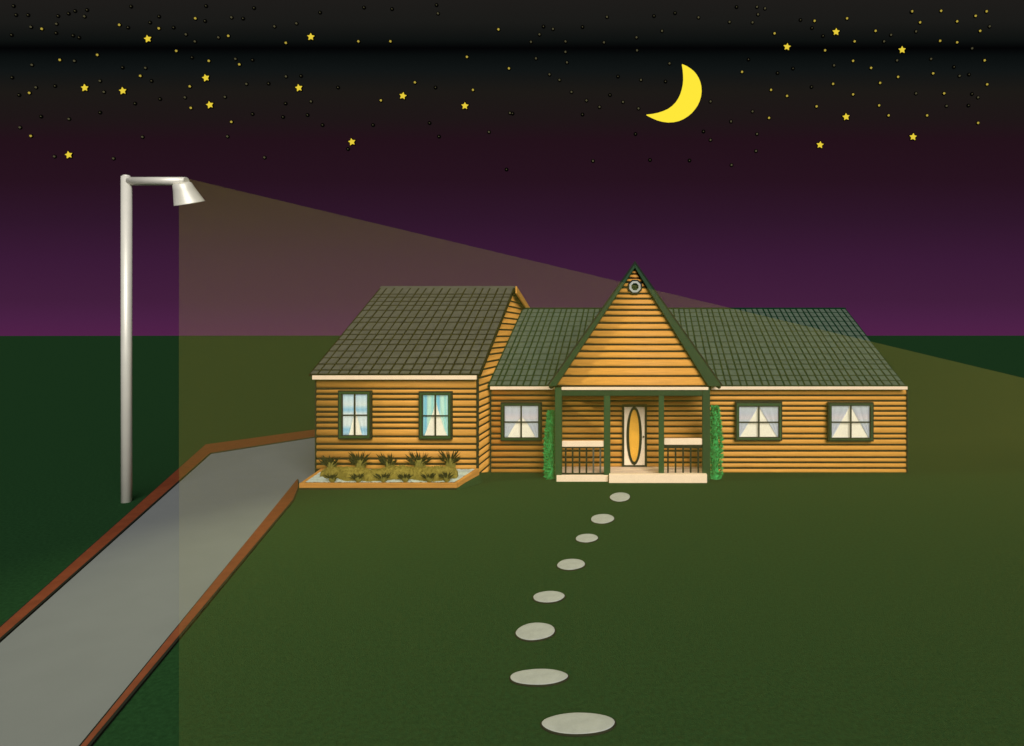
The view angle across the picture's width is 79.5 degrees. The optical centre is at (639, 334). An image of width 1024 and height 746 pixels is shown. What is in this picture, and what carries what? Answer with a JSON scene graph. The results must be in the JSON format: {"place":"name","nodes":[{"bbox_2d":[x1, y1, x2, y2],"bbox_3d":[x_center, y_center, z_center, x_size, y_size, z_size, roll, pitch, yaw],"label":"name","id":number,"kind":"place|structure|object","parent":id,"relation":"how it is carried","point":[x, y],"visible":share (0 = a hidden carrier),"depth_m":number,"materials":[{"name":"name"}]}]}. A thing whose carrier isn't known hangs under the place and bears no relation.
{"place":"outdoors","nodes":[
{"label":"outdoors","id":0,"kind":"place"},
{"bbox_2d":[0,438,314,745],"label":"driveway","id":1,"kind":"structure","parent":0,"point":[80,648],"depth_m":10.26,"materials":[{"name":"concrete"}]},
{"bbox_2d":[0,336,1023,745],"bbox_3d":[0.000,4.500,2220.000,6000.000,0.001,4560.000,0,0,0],"label":"lawn ground","id":2,"kind":"structure","parent":0,"point":[806,608],"depth_m":11.04,"materials":[{"name":"green plant"}]},
{"bbox_2d":[0,429,314,642],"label":"kerb","id":3,"kind":"structure","parent":2,"relation":"on","point":[31,606],"depth_m":14.71,"materials":[{"name":"stone"}]},
{"bbox_2d":[121,174,204,502],"bbox_3d":[-12.933,0.121,16.335,2.048,8.858,0.730,0,0,0],"label":"street lamp","id":4,"kind":"object","parent":2,"relation":"on","point":[185,191],"visible":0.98,"depth_m":16.08,"materials":[{"name":"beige metal"}]},
{"bbox_2d":[79,479,298,745],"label":"kerb","id":5,"kind":"structure","parent":2,"relation":"on","point":[212,591],"depth_m":9.54,"materials":[{"name":"stone"}]},
{"bbox_2d":[299,468,478,489],"bbox_3d":[-7.403,4.287,17.872,4.994,0.426,0.905,0,0,0],"label":"raised bed","id":6,"kind":"object","parent":2,"relation":"on","point":[315,481],"visible":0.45,"depth_m":17.43,"materials":[{"name":"brown wood"}]},
{"bbox_2d":[318,455,339,467],"bbox_3d":[-9.334,3.869,18.124,0.672,0.530,0.365,0,0,0],"label":"spiky plant","id":7,"kind":"object","parent":6,"relation":"on","point":[329,462],"visible":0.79,"depth_m":18.09,"materials":[{"name":"green plant"}]},
{"bbox_2d":[322,474,337,481],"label":"spiky plant","id":8,"kind":"object","parent":6,"relation":"on","point":[332,478],"visible":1,"depth_m":17.46,"materials":[{"name":"green plant"}]},
{"bbox_2d":[350,473,364,481],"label":"spiky plant","id":9,"kind":"object","parent":6,"relation":"on","point":[358,478],"visible":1,"depth_m":17.46,"materials":[{"name":"green plant"}]},
{"bbox_2d":[346,451,370,468],"bbox_3d":[-8.469,3.805,18.127,0.807,0.659,0.389,0,0,0],"label":"spiky plant","id":10,"kind":"object","parent":6,"relation":"on","point":[358,461],"visible":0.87,"depth_m":18.08,"materials":[{"name":"green plant"}]},
{"bbox_2d":[372,473,390,481],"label":"spiky plant","id":11,"kind":"object","parent":6,"relation":"on","point":[384,477],"visible":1,"depth_m":17.47,"materials":[{"name":"green plant"}]},
{"bbox_2d":[376,453,396,466],"bbox_3d":[-7.621,3.830,18.125,0.630,0.609,0.343,0,0,-9],"label":"spiky plant","id":12,"kind":"object","parent":6,"relation":"on","point":[388,461],"visible":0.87,"depth_m":18.08,"materials":[{"name":"green plant"}]},
{"bbox_2d":[320,465,457,481],"bbox_3d":[-7.471,4.076,17.837,4.156,0.466,0.677,0,0,0],"label":"groundcover plant","id":13,"kind":"object","parent":6,"relation":"on","point":[344,473],"visible":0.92,"depth_m":17.72,"materials":[{"name":"green plant"}]},
{"bbox_2d":[398,473,412,481],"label":"spiky plant","id":14,"kind":"object","parent":6,"relation":"on","point":[405,478],"visible":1,"depth_m":17.47,"materials":[{"name":"green plant"}]},
{"bbox_2d":[405,450,431,467],"bbox_3d":[-6.681,3.798,18.093,0.882,0.673,0.472,0,0,0],"label":"spiky plant","id":15,"kind":"object","parent":6,"relation":"on","point":[418,461],"visible":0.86,"depth_m":18.08,"materials":[{"name":"green plant"}]},
{"bbox_2d":[421,473,435,481],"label":"spiky plant","id":16,"kind":"object","parent":6,"relation":"on","point":[428,478],"visible":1,"depth_m":17.46,"materials":[{"name":"green plant"}]},
{"bbox_2d":[438,472,453,481],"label":"spiky plant","id":17,"kind":"object","parent":6,"relation":"on","point":[445,477],"visible":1,"depth_m":17.47,"materials":[{"name":"green plant"}]},
{"bbox_2d":[438,449,461,467],"bbox_3d":[-5.752,3.756,18.114,0.753,0.757,0.400,0,0,0],"label":"spiky plant","id":18,"kind":"object","parent":6,"relation":"on","point":[451,461],"visible":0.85,"depth_m":18.09,"materials":[{"name":"green plant"}]},
{"bbox_2d":[457,472,492,490],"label":"lawn bank","id":19,"kind":"structure","parent":2,"relation":"on","point":[481,477],"depth_m":18.12,"materials":[{"name":"green plant"}]},
{"bbox_2d":[515,623,555,641],"bbox_3d":[-1.583,4.497,9.080,0.618,0.047,0.573,0,0,0],"label":"stepping stone","id":20,"kind":"object","parent":2,"relation":"on","point":[533,632],"visible":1,"depth_m":9.02,"materials":[{"name":"grey stone"}]},
{"bbox_2d":[509,669,568,686],"bbox_3d":[-1.323,4.497,7.873,0.790,0.047,0.405,0,0,0],"label":"stepping stone","id":21,"kind":"object","parent":2,"relation":"on","point":[538,677],"visible":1,"depth_m":7.84,"materials":[{"name":"grey stone"}]},
{"bbox_2d":[542,409,554,479],"bbox_3d":[-2.794,3.421,18.819,0.565,2.198,0.575,0,0,0],"label":"shrub","id":22,"kind":"object","parent":2,"relation":"on","point":[549,463],"visible":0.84,"depth_m":18.71,"materials":[{"name":"green plant"}]},
{"bbox_2d":[532,591,565,603],"bbox_3d":[-1.560,4.497,10.283,0.567,0.047,0.489,0,0,0],"label":"stepping stone","id":23,"kind":"object","parent":2,"relation":"on","point":[548,597],"visible":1,"depth_m":10.23,"materials":[{"name":"grey stone"}]},
{"bbox_2d":[556,559,585,570],"bbox_3d":[-1.346,4.497,11.732,0.574,0.047,0.600,0,0,0],"label":"stepping stone","id":24,"kind":"object","parent":2,"relation":"on","point":[570,564],"visible":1,"depth_m":11.69,"materials":[{"name":"grey stone"}]},
{"bbox_2d":[540,712,615,736],"bbox_3d":[-0.714,4.497,6.930,0.879,0.047,0.420,0,0,0],"label":"stepping stone","id":25,"kind":"object","parent":2,"relation":"on","point":[578,724],"visible":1,"depth_m":6.89,"materials":[{"name":"grey stone"}]},
{"bbox_2d":[575,534,598,542],"bbox_3d":[-1.171,4.497,13.246,0.522,0.047,0.591,0,0,0],"label":"stepping stone","id":26,"kind":"object","parent":2,"relation":"on","point":[586,538],"visible":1,"depth_m":13.19,"materials":[{"name":"grey stone"}]},
{"bbox_2d":[590,514,614,524],"bbox_3d":[-0.910,4.497,14.643,0.597,0.047,0.794,0,0,0],"label":"stepping stone","id":27,"kind":"object","parent":2,"relation":"on","point":[601,519],"visible":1,"depth_m":14.55,"materials":[{"name":"grey stone"}]},
{"bbox_2d":[308,261,907,482],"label":"house","id":28,"kind":"structure","parent":2,"relation":"on","point":[634,378],"depth_m":19.65,"materials":[{"name":"brown wood"}]},
{"bbox_2d":[338,390,372,438],"bbox_3d":[-8.672,2.426,18.265,0.998,1.475,0.140,0,0,0],"label":"window","id":29,"kind":"structure","parent":28,"relation":"in","point":[355,407],"depth_m":18.27,"materials":[{"name":"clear glass"}]},
{"bbox_2d":[419,391,452,439],"bbox_3d":[-6.220,2.444,18.265,1.004,1.463,0.140,0,0,0],"label":"window","id":30,"kind":"structure","parent":28,"relation":"in","point":[435,407],"depth_m":18.27,"materials":[{"name":"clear glass"}]},
{"bbox_2d":[501,402,541,440],"bbox_3d":[-3.868,2.823,19.565,1.336,1.261,0.140,0,0,0],"label":"window","id":31,"kind":"structure","parent":28,"relation":"in","point":[520,421],"depth_m":19.57,"materials":[{"name":"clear glass"}]},
{"bbox_2d":[622,404,646,466],"bbox_3d":[-0.177,3.289,19.616,0.811,2.023,0.148,0,0,0],"label":"door","id":32,"kind":"structure","parent":28,"relation":"in","point":[634,416],"depth_m":19.60,"materials":[{"name":"beige paint"}]},
{"bbox_2d":[735,401,781,440],"bbox_3d":[3.871,2.802,19.565,1.512,1.277,0.140,0,0,0],"label":"window","id":33,"kind":"structure","parent":28,"relation":"in","point":[754,420],"depth_m":19.57,"materials":[{"name":"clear glass"}]},
{"bbox_2d":[827,402,873,441],"bbox_3d":[6.864,2.827,19.565,1.476,1.274,0.140,0,0,0],"label":"window","id":34,"kind":"structure","parent":28,"relation":"in","point":[846,421],"depth_m":19.57,"materials":[{"name":"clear glass"}]},
{"bbox_2d":[609,492,629,501],"bbox_3d":[-0.558,4.497,16.607,0.589,0.047,0.960,0,0,0],"label":"stepping stone","id":35,"kind":"object","parent":2,"relation":"on","point":[620,497],"visible":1,"depth_m":16.52,"materials":[{"name":"grey stone"}]},
{"bbox_2d":[710,405,723,479],"bbox_3d":[2.352,3.345,18.831,0.602,2.349,0.607,0,0,0],"label":"shrub","id":36,"kind":"object","parent":2,"relation":"on","point":[716,446],"visible":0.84,"depth_m":18.71,"materials":[{"name":"green plant"}]},
{"bbox_2d":[0,0,1023,335],"label":"sky","id":37,"kind":"structure","parent":0,"point":[924,236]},
{"bbox_2d":[64,150,73,159],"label":"star","id":38,"kind":"object","parent":37,"relation":"in","point":[68,154],"visible":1,"depth_m":1000.00,"materials":[{"name":"yellow"}]},
{"bbox_2d":[81,83,89,91],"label":"star","id":39,"kind":"object","parent":37,"relation":"in","point":[84,87],"visible":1,"depth_m":999.58,"materials":[{"name":"yellow"}]},
{"bbox_2d":[119,86,127,94],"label":"star","id":40,"kind":"object","parent":37,"relation":"in","point":[122,90],"visible":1,"depth_m":1000.00,"materials":[{"name":"yellow"}]},
{"bbox_2d":[143,34,152,43],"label":"star","id":41,"kind":"object","parent":37,"relation":"in","point":[147,38],"visible":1,"depth_m":1000.00,"materials":[{"name":"yellow"}]},
{"bbox_2d":[201,74,209,82],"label":"star","id":42,"kind":"object","parent":37,"relation":"in","point":[205,78],"visible":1,"depth_m":1000.00,"materials":[{"name":"yellow"}]},
{"bbox_2d":[205,101,213,109],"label":"star","id":43,"kind":"object","parent":37,"relation":"in","point":[209,104],"visible":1,"depth_m":1000.00,"materials":[{"name":"yellow"}]},
{"bbox_2d":[294,83,302,91],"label":"star","id":44,"kind":"object","parent":37,"relation":"in","point":[298,87],"visible":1,"depth_m":1000.00,"materials":[{"name":"yellow"}]},
{"bbox_2d":[306,33,315,40],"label":"star","id":45,"kind":"object","parent":37,"relation":"in","point":[310,36],"visible":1,"depth_m":999.20,"materials":[{"name":"yellow"}]},
{"bbox_2d":[347,137,355,145],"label":"star","id":46,"kind":"object","parent":37,"relation":"in","point":[351,141],"visible":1,"depth_m":1000.00,"materials":[{"name":"yellow"}]},
{"bbox_2d":[399,92,407,99],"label":"star","id":47,"kind":"object","parent":37,"relation":"in","point":[403,95],"visible":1,"depth_m":999.87,"materials":[{"name":"yellow"}]},
{"bbox_2d":[460,102,468,109],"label":"star","id":48,"kind":"object","parent":37,"relation":"in","point":[464,105],"visible":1,"depth_m":998.85,"materials":[{"name":"yellow"}]},
{"bbox_2d":[647,64,701,122],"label":"crescent moon","id":49,"kind":"object","parent":37,"relation":"in","point":[685,105],"visible":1,"depth_m":1000.00,"materials":[{"name":"yellow"}]},
{"bbox_2d":[783,42,790,50],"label":"star","id":50,"kind":"object","parent":37,"relation":"in","point":[787,46],"visible":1,"depth_m":1000.00,"materials":[{"name":"yellow"}]},
{"bbox_2d":[815,140,823,148],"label":"star","id":51,"kind":"object","parent":37,"relation":"in","point":[819,144],"visible":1,"depth_m":1000.00,"materials":[{"name":"yellow"}]},
{"bbox_2d":[831,28,839,35],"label":"star","id":52,"kind":"object","parent":37,"relation":"in","point":[835,31],"visible":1,"depth_m":999.42,"materials":[{"name":"yellow"}]},
{"bbox_2d":[841,112,849,120],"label":"star","id":53,"kind":"object","parent":37,"relation":"in","point":[845,116],"visible":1,"depth_m":1000.00,"materials":[{"name":"yellow"}]},
{"bbox_2d":[897,46,906,53],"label":"star","id":54,"kind":"object","parent":37,"relation":"in","point":[901,49],"visible":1,"depth_m":998.96,"materials":[{"name":"yellow"}]},
{"bbox_2d":[908,132,916,140],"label":"star","id":55,"kind":"object","parent":37,"relation":"in","point":[912,136],"visible":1,"depth_m":1000.00,"materials":[{"name":"yellow"}]}
]}

